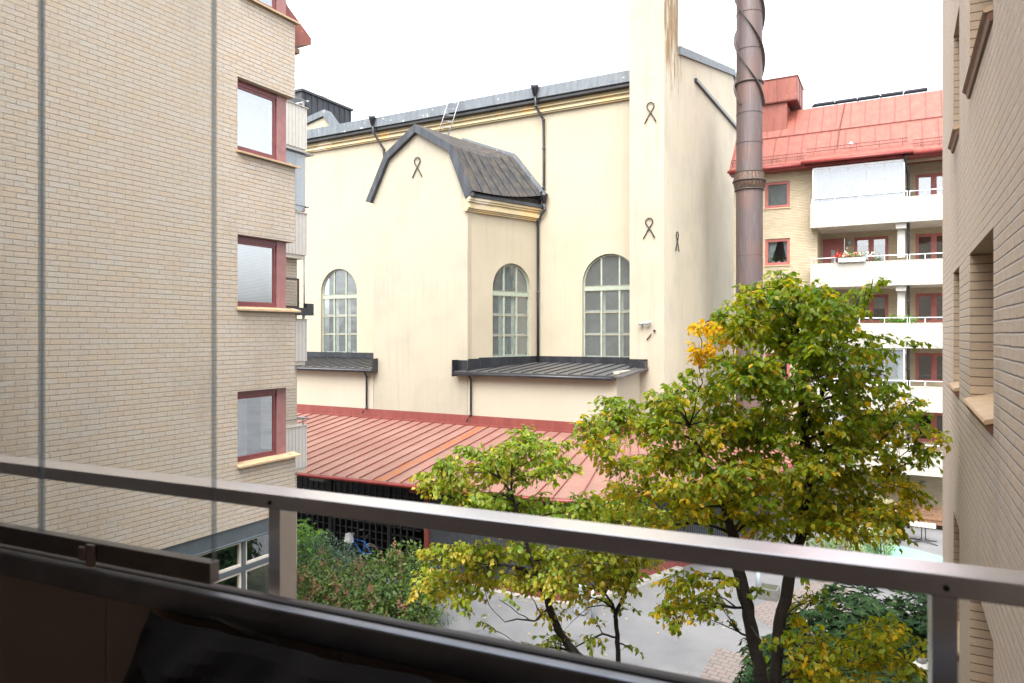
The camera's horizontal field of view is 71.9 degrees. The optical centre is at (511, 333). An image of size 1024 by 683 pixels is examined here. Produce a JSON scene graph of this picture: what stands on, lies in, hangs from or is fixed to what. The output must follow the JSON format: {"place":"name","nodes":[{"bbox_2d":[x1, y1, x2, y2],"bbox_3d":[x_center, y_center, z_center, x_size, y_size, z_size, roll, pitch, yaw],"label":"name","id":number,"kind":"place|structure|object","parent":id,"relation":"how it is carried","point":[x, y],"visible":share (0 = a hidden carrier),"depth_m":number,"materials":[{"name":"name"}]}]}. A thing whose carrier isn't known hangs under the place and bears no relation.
{"place":"outdoors","nodes":[
{"label":"outdoors","id":0,"kind":"place"},
{"bbox_2d":[288,0,735,421],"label":"industrial hall","id":1,"kind":"structure","parent":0,"point":[563,251],"depth_m":33.57,"materials":[{"name":"paint"}]},
{"bbox_2d":[322,269,356,351],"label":"arched window","id":2,"kind":"structure","parent":1,"relation":"in","point":[342,296],"depth_m":42.02,"materials":[{"name":"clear glass"}]},
{"bbox_2d":[438,84,464,134],"bbox_3d":[-3.188,-11.267,36.110,1.466,3.246,0.619,0,0,-36],"label":"ladder","id":3,"kind":"object","parent":1,"relation":"attached to","point":[451,109],"visible":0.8,"depth_m":36.11,"materials":[{"name":"metal"}]},
{"bbox_2d":[493,264,528,356],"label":"arched window","id":4,"kind":"structure","parent":1,"relation":"in","point":[503,295],"depth_m":34.24,"materials":[{"name":"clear glass"}]},
{"bbox_2d":[584,254,629,356],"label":"arched window","id":5,"kind":"structure","parent":1,"relation":"in","point":[607,279],"depth_m":34.10,"materials":[{"name":"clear glass"}]},
{"bbox_2d":[286,0,942,351],"label":"sky","id":6,"kind":"structure","parent":0,"point":[378,58],"materials":[{"name":"white"}]},
{"bbox_2d":[297,409,942,676],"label":"ground","id":7,"kind":"structure","parent":0,"point":[690,650],"depth_m":20.94,"materials":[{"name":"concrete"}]},
{"bbox_2d":[0,0,313,596],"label":"apartment building","id":8,"kind":"structure","parent":7,"relation":"on","point":[153,235],"depth_m":10.95,"materials":[{"name":"brick"}]},
{"bbox_2d":[237,388,300,468],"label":"window","id":9,"kind":"structure","parent":8,"relation":"in","point":[250,452],"depth_m":13.26,"materials":[{"name":"red glass"}]},
{"bbox_2d":[237,236,300,311],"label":"window","id":10,"kind":"structure","parent":8,"relation":"in","point":[253,253],"depth_m":13.09,"materials":[{"name":"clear glass"}]},
{"bbox_2d":[237,80,300,168],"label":"window","id":11,"kind":"structure","parent":8,"relation":"in","point":[254,102],"depth_m":13.11,"materials":[{"name":"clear glass"}]},
{"bbox_2d":[251,0,300,24],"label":"window","id":12,"kind":"structure","parent":8,"relation":"in","point":[278,7],"depth_m":13.28,"materials":[{"name":"red glass"}]},
{"bbox_2d":[286,277,313,315],"bbox_3d":[-5.602,-0.945,17.941,0.220,0.950,1.450,0,0,29],"label":"wall lamp","id":13,"kind":"object","parent":8,"relation":"attached to","point":[307,309],"visible":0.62,"depth_m":18.24,"materials":[{"name":"black metal"}]},
{"bbox_2d":[461,629,506,639],"bbox_3d":[-1.549,8.596,17.738,3.400,0.001,5.600,0,0,29],"label":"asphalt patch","id":14,"kind":"object","parent":7,"relation":"on","point":[482,632],"visible":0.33,"depth_m":20.23,"materials":[{"name":"grey asphalt"}]},
{"bbox_2d":[406,424,680,654],"bbox_3d":[0.306,4.625,8.889,3.376,6.905,1.696,0,0,2],"label":"tree","id":15,"kind":"object","parent":7,"relation":"on","point":[472,559],"visible":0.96,"depth_m":8.68,"materials":[{"name":"green plant"}]},
{"bbox_2d":[297,404,799,600],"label":"bicycle shed","id":16,"kind":"structure","parent":7,"relation":"on","point":[381,453],"depth_m":28.21,"materials":[{"name":"red metal"}]},
{"bbox_2d":[342,530,378,561],"bbox_3d":[-5.721,8.046,26.697,1.730,1.116,0.574,0,0,13],"label":"bicycle","id":17,"kind":"object","parent":16,"relation":"on","point":[349,537],"visible":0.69,"depth_m":26.56,"materials":[{"name":"blue metal"}]},
{"bbox_2d":[447,566,682,607],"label":"kerb","id":18,"kind":"structure","parent":7,"relation":"on","point":[654,577],"depth_m":23.15,"materials":[{"name":"concrete"}]},
{"bbox_2d":[574,585,587,614],"bbox_3d":[2.117,8.170,21.657,0.410,0.780,0.360,0,0,29],"label":"utility cabinet","id":19,"kind":"object","parent":7,"relation":"on","point":[579,609],"visible":0.41,"depth_m":21.50,"materials":[{"name":"grey metal"}]},
{"bbox_2d":[591,590,593,617],"bbox_3d":[2.441,8.135,21.365,0.119,0.930,0.119,0,0,29],"label":"bollard","id":20,"kind":"object","parent":7,"relation":"on","point":[592,608],"visible":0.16,"depth_m":21.32,"materials":[{"name":"grey metal"}]},
{"bbox_2d":[732,0,765,532],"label":"chimney","id":21,"kind":"object","parent":7,"relation":"on","point":[749,181],"visible":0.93,"depth_m":30.55,"materials":[{"name":"brown metal"}]},
{"bbox_2d":[756,572,759,593],"bbox_3d":[8.106,7.980,23.263,0.158,1.240,0.158,0,0,29],"label":"bollard","id":22,"kind":"object","parent":7,"relation":"on","point":[757,579],"visible":0.2,"depth_m":23.21,"materials":[{"name":"white metal"}]},
{"bbox_2d":[567,270,952,682],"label":"tree","id":23,"kind":"object","parent":7,"relation":"on","point":[809,507],"visible":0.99,"depth_m":7.19,"materials":[{"name":"green plant"}]},
{"bbox_2d":[758,582,779,601],"bbox_3d":[8.372,8.420,22.998,0.600,0.360,0.600,0,0,29],"label":"planter","id":24,"kind":"object","parent":7,"relation":"on","point":[773,590],"visible":0.81,"depth_m":22.81,"materials":[{"name":"concrete"}]},
{"bbox_2d":[804,530,895,555],"bbox_3d":[12.518,7.914,26.198,5.766,1.534,1.615,0,0,-36],"label":"shrub","id":25,"kind":"object","parent":7,"relation":"on","point":[845,549],"visible":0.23,"depth_m":26.50,"materials":[{"name":"green plant"}]},
{"bbox_2d":[839,494,905,552],"bbox_3d":[14.317,7.448,28.409,3.620,2.460,2.197,0,0,-22],"label":"shrub","id":26,"kind":"object","parent":7,"relation":"on","point":[885,502],"visible":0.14,"depth_m":28.28,"materials":[{"name":"green plant"}]},
{"bbox_2d":[853,540,942,561],"bbox_3d":[16.383,8.594,24.829,8.396,0.001,5.885,0,0,39],"label":"play surface","id":27,"kind":"object","parent":7,"relation":"on","point":[912,553],"visible":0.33,"depth_m":27.58,"materials":[{"name":"green rubber"}]},
{"bbox_2d":[887,502,942,527],"bbox_3d":[18.016,8.137,31.383,2.450,0.925,0.560,0,0,29],"label":"slatted fence","id":28,"kind":"object","parent":7,"relation":"on","point":[938,522],"visible":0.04,"depth_m":31.18,"materials":[{"name":"brown wood"}]},
{"bbox_2d":[910,521,937,545],"bbox_3d":[16.931,8.227,29.046,1.001,0.745,0.818,0,0,29],"label":"table","id":29,"kind":"object","parent":7,"relation":"on","point":[919,524],"visible":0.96,"depth_m":29.04,"materials":[{"name":"white wood"}]},
{"bbox_2d":[943,0,1023,682],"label":"apartment building","id":30,"kind":"structure","parent":7,"relation":"on","point":[983,271],"depth_m":5.30,"materials":[{"name":"brick"}]},
{"bbox_2d":[913,658,927,669],"bbox_3d":[5.760,4.574,9.868,0.387,0.112,0.302,0,0,-3],"label":"wall lamp","id":31,"kind":"object","parent":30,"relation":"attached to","point":[923,664],"visible":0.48,"depth_m":9.80,"materials":[{"name":"glass"}]},
{"bbox_2d":[948,267,958,396],"bbox_3d":[4.861,-0.020,7.535,0.318,1.340,0.890,0,0,29],"label":"window","id":32,"kind":"structure","parent":30,"relation":"in","point":[954,386],"depth_m":7.96,"materials":[{"name":"beige glass"}]},
{"bbox_2d":[948,10,958,153],"bbox_3d":[4.861,-2.690,7.535,0.318,1.320,0.890,0,0,29],"label":"window","id":33,"kind":"structure","parent":30,"relation":"in","point":[955,131],"depth_m":7.96,"materials":[{"name":"beige glass"}]},
{"bbox_2d":[954,514,958,661],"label":"window","id":34,"kind":"structure","parent":30,"relation":"in","point":[956,529],"depth_m":7.96,"materials":[{"name":"beige glass"}]},
{"bbox_2d":[962,0,992,98],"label":"window","id":35,"kind":"structure","parent":30,"relation":"in","point":[981,11],"depth_m":5.58,"materials":[{"name":"glass"}]},
{"bbox_2d":[963,228,992,433],"bbox_3d":[3.628,-0.020,5.292,0.318,1.340,1.770,0,0,29],"label":"window","id":36,"kind":"structure","parent":30,"relation":"in","point":[981,258],"depth_m":6.06,"materials":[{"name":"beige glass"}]},
{"bbox_2d":[970,600,992,682],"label":"window","id":37,"kind":"structure","parent":30,"relation":"in","point":[981,642],"depth_m":6.08,"materials":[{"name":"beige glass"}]},
{"bbox_3d":[-1.655,0.040,0.929,5.037,3.480,3.230,0,0,29],"label":"balcony room","id":38,"kind":"object","parent":30,"relation":"attached to","visible":0},
{"bbox_2d":[0,543,723,682],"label":"balcony parapet","id":39,"kind":"structure","parent":38,"relation":"on","point":[64,619],"depth_m":2.03,"materials":[{"name":"black metal"}]},
{"bbox_2d":[0,522,218,583],"bbox_3d":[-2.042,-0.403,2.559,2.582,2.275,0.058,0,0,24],"label":"metal rail","id":40,"kind":"object","parent":39,"relation":"on","point":[90,552],"visible":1,"depth_m":2.20,"materials":[{"name":"metal"}]},
{"bbox_2d":[0,455,1023,682],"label":"balcony railing","id":41,"kind":"object","parent":39,"relation":"attached to","point":[944,586],"visible":1,"depth_m":1.78,"materials":[{"name":"metal"}]},
{"bbox_3d":[-0.508,1.515,1.437,1.748,0.170,0.842,0,0,29],"label":"seat","id":42,"kind":"object","parent":38,"relation":"on","visible":0},
{"bbox_2d":[122,608,436,682],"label":"cushion","id":43,"kind":"object","parent":42,"relation":"on","point":[168,651],"visible":1,"depth_m":1.80,"materials":[{"name":"black fabric"}]},
{"bbox_2d":[699,648,767,682],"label":"paving","id":44,"kind":"structure","parent":0,"point":[724,665],"depth_m":18.23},
{"bbox_2d":[553,499,668,661],"bbox_3d":[1.330,5.295,9.175,1.558,6.501,1.342,0,0,-1],"label":"tree","id":45,"kind":"object","parent":44,"relation":"on","point":[644,562],"visible":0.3,"depth_m":9.17,"materials":[{"name":"green plant"}]},
{"bbox_2d":[754,580,859,634],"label":"paving","id":46,"kind":"structure","parent":0,"point":[764,612],"depth_m":22.39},
{"bbox_2d":[727,74,942,528],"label":"apartment building","id":47,"kind":"structure","parent":0,"point":[866,177],"depth_m":32.82,"materials":[{"name":"white concrete"}]},
{"bbox_2d":[764,181,790,209],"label":"window","id":48,"kind":"structure","parent":47,"relation":"in","point":[777,194],"depth_m":34.17,"materials":[{"name":"red glass"}]},
{"bbox_2d":[764,238,790,266],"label":"window","id":49,"kind":"structure","parent":47,"relation":"in","point":[778,246],"depth_m":34.33,"materials":[{"name":"red glass"}]},
{"bbox_2d":[765,353,789,379],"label":"window","id":50,"kind":"structure","parent":47,"relation":"in","point":[787,367],"depth_m":34.26,"materials":[{"name":"red glass"}]},
{"bbox_2d":[767,413,789,437],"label":"window","id":51,"kind":"structure","parent":47,"relation":"in","point":[789,413],"depth_m":34.45,"materials":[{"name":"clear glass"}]},
{"bbox_2d":[812,101,833,107],"bbox_3d":[15.693,-11.535,35.535,0.980,0.570,1.200,0,0,29],"label":"solar panel","id":52,"kind":"object","parent":47,"relation":"on","point":[823,104],"visible":0.77,"depth_m":35.12,"materials":[{"name":"black glass"}]},
{"bbox_2d":[823,181,843,201],"bbox_3d":[15.714,-6.240,34.503,0.950,2.280,0.068,0,0,29],"label":"door","id":53,"kind":"structure","parent":47,"relation":"in","point":[837,188],"depth_m":34.48,"materials":[{"name":"silver metal"}]},
{"bbox_2d":[823,238,843,262],"bbox_3d":[15.714,-3.480,34.503,0.950,2.280,0.068,0,0,29],"label":"door","id":54,"kind":"structure","parent":47,"relation":"in","point":[830,246],"depth_m":34.50,"materials":[{"name":"red metal"}]},
{"bbox_2d":[834,98,856,104],"bbox_3d":[16.570,-11.535,35.053,0.980,0.570,1.200,0,0,29],"label":"solar panel","id":55,"kind":"object","parent":47,"relation":"on","point":[836,102],"visible":0.77,"depth_m":34.65,"materials":[{"name":"black glass"}]},
{"bbox_2d":[831,248,874,262],"bbox_3d":[15.302,-3.542,31.728,1.775,0.684,0.369,0,0,29],"label":"flower box","id":56,"kind":"object","parent":47,"relation":"attached to","point":[857,257],"visible":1,"depth_m":31.72,"materials":[{"name":"white plastic"}]},
{"bbox_2d":[856,94,879,101],"bbox_3d":[17.446,-11.535,34.571,0.980,0.570,1.200,0,0,29],"label":"solar panel","id":57,"kind":"object","parent":47,"relation":"on","point":[858,99],"visible":0.86,"depth_m":34.19,"materials":[{"name":"black glass"}]},
{"bbox_2d":[854,178,887,199],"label":"window","id":58,"kind":"structure","parent":47,"relation":"in","point":[880,185],"depth_m":33.75,"materials":[{"name":"glass"}]},
{"bbox_2d":[854,236,887,261],"bbox_3d":[17.282,-3.945,33.962,1.460,1.350,0.506,0,0,29],"label":"window","id":59,"kind":"structure","parent":47,"relation":"in","point":[879,244],"depth_m":33.93,"materials":[{"name":"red glass"}]},
{"bbox_2d":[854,352,887,380],"bbox_3d":[17.282,1.575,33.962,1.460,1.350,0.506,0,0,29],"label":"window","id":60,"kind":"structure","parent":47,"relation":"in","point":[882,376],"depth_m":33.93,"materials":[{"name":"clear glass"}]},
{"bbox_2d":[854,410,887,438],"bbox_3d":[17.282,4.335,33.962,1.460,1.350,0.506,0,0,29],"label":"window","id":61,"kind":"structure","parent":47,"relation":"in","point":[862,410],"depth_m":33.73,"materials":[{"name":"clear glass"}]},
{"bbox_2d":[857,294,887,322],"bbox_3d":[17.282,-1.185,33.962,1.460,1.350,0.506,0,0,29],"label":"window","id":62,"kind":"structure","parent":47,"relation":"in","point":[879,306],"depth_m":33.71,"materials":[{"name":"red glass"}]},
{"bbox_2d":[869,251,885,260],"bbox_3d":[16.606,-3.360,32.119,0.860,0.820,0.737,0,0,29],"label":"potted plant","id":63,"kind":"object","parent":47,"relation":"on","point":[877,259],"visible":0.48,"depth_m":32.12,"materials":[{"name":"green plant"}]},
{"bbox_2d":[880,91,902,97],"bbox_3d":[18.323,-11.535,34.090,0.980,0.570,1.200,0,0,29],"label":"solar panel","id":64,"kind":"object","parent":47,"relation":"on","point":[891,94],"visible":0.86,"depth_m":33.68,"materials":[{"name":"black glass"}]},
{"bbox_2d":[870,314,919,323],"bbox_3d":[16.941,-0.575,31.252,1.904,0.650,0.696,0,0,43],"label":"potted plant","id":65,"kind":"object","parent":47,"relation":"on","point":[898,320],"visible":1,"depth_m":31.09,"materials":[{"name":"green plant"}]},
{"bbox_2d":[903,87,927,94],"bbox_3d":[19.199,-11.535,33.608,0.980,0.570,1.200,0,0,29],"label":"solar panel","id":66,"kind":"object","parent":47,"relation":"on","point":[915,91],"visible":0.86,"depth_m":33.20,"materials":[{"name":"black glass"}]},
{"bbox_2d":[915,172,942,195],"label":"window","id":67,"kind":"structure","parent":47,"relation":"in","point":[933,180],"depth_m":32.67,"materials":[{"name":"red glass"}]},
{"bbox_2d":[915,233,942,258],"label":"window","id":68,"kind":"structure","parent":47,"relation":"in","point":[931,242],"depth_m":32.67,"materials":[{"name":"red glass"}]},
{"bbox_2d":[915,293,942,322],"bbox_3d":[19.539,-1.185,32.722,1.470,1.350,0.506,0,0,29],"label":"window","id":69,"kind":"structure","parent":47,"relation":"in","point":[926,304],"depth_m":32.82,"materials":[{"name":"red glass"}]},
{"bbox_2d":[915,353,942,382],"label":"window","id":70,"kind":"structure","parent":47,"relation":"in","point":[928,366],"depth_m":32.82,"materials":[{"name":"red glass"}]},
{"bbox_2d":[915,413,942,441],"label":"window","id":71,"kind":"structure","parent":47,"relation":"in","point":[937,422],"depth_m":32.78,"materials":[{"name":"red glass"}]},
{"bbox_2d":[829,489,886,535],"bbox_3d":[14.382,7.600,30.419,3.110,2.000,0.130,0,0,29],"label":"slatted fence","id":72,"kind":"object","parent":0,"point":[861,499],"depth_m":30.12,"materials":[{"name":"metal"}]},
{"label":"flower bed","id":73,"kind":"structure","parent":0,"visible":0},
{"bbox_2d":[297,518,330,599],"bbox_3d":[-6.535,7.132,21.572,2.068,3.145,3.273,0,0,-13],"label":"shrub","id":74,"kind":"object","parent":73,"relation":"on","point":[307,527],"visible":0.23,"depth_m":21.47,"materials":[{"name":"green plant"}]},
{"bbox_2d":[297,528,368,610],"bbox_3d":[-5.494,7.219,20.942,2.967,2.899,1.930,0,0,2],"label":"shrub","id":75,"kind":"object","parent":73,"relation":"on","point":[335,554],"visible":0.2,"depth_m":20.81,"materials":[{"name":"green plant"}]},
{"bbox_2d":[296,538,448,626],"bbox_3d":[-4.200,7.223,19.390,5.798,2.984,3.427,0,0,-37],"label":"spirea bush","id":76,"kind":"object","parent":73,"relation":"on","point":[353,595],"visible":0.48,"depth_m":19.32,"materials":[{"name":"green plant"}]},
{"bbox_2d":[386,600,457,626],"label":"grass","id":77,"kind":"structure","parent":73,"relation":"on","point":[440,619],"depth_m":21.18,"materials":[{"name":"green plant"}]},
{"label":"flower bed","id":78,"kind":"structure","parent":0,"visible":0},
{"bbox_2d":[733,581,927,682],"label":"rhododendron","id":79,"kind":"object","parent":78,"relation":"on","point":[863,608],"visible":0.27,"depth_m":13.28,"materials":[{"name":"green plant"}]}
]}

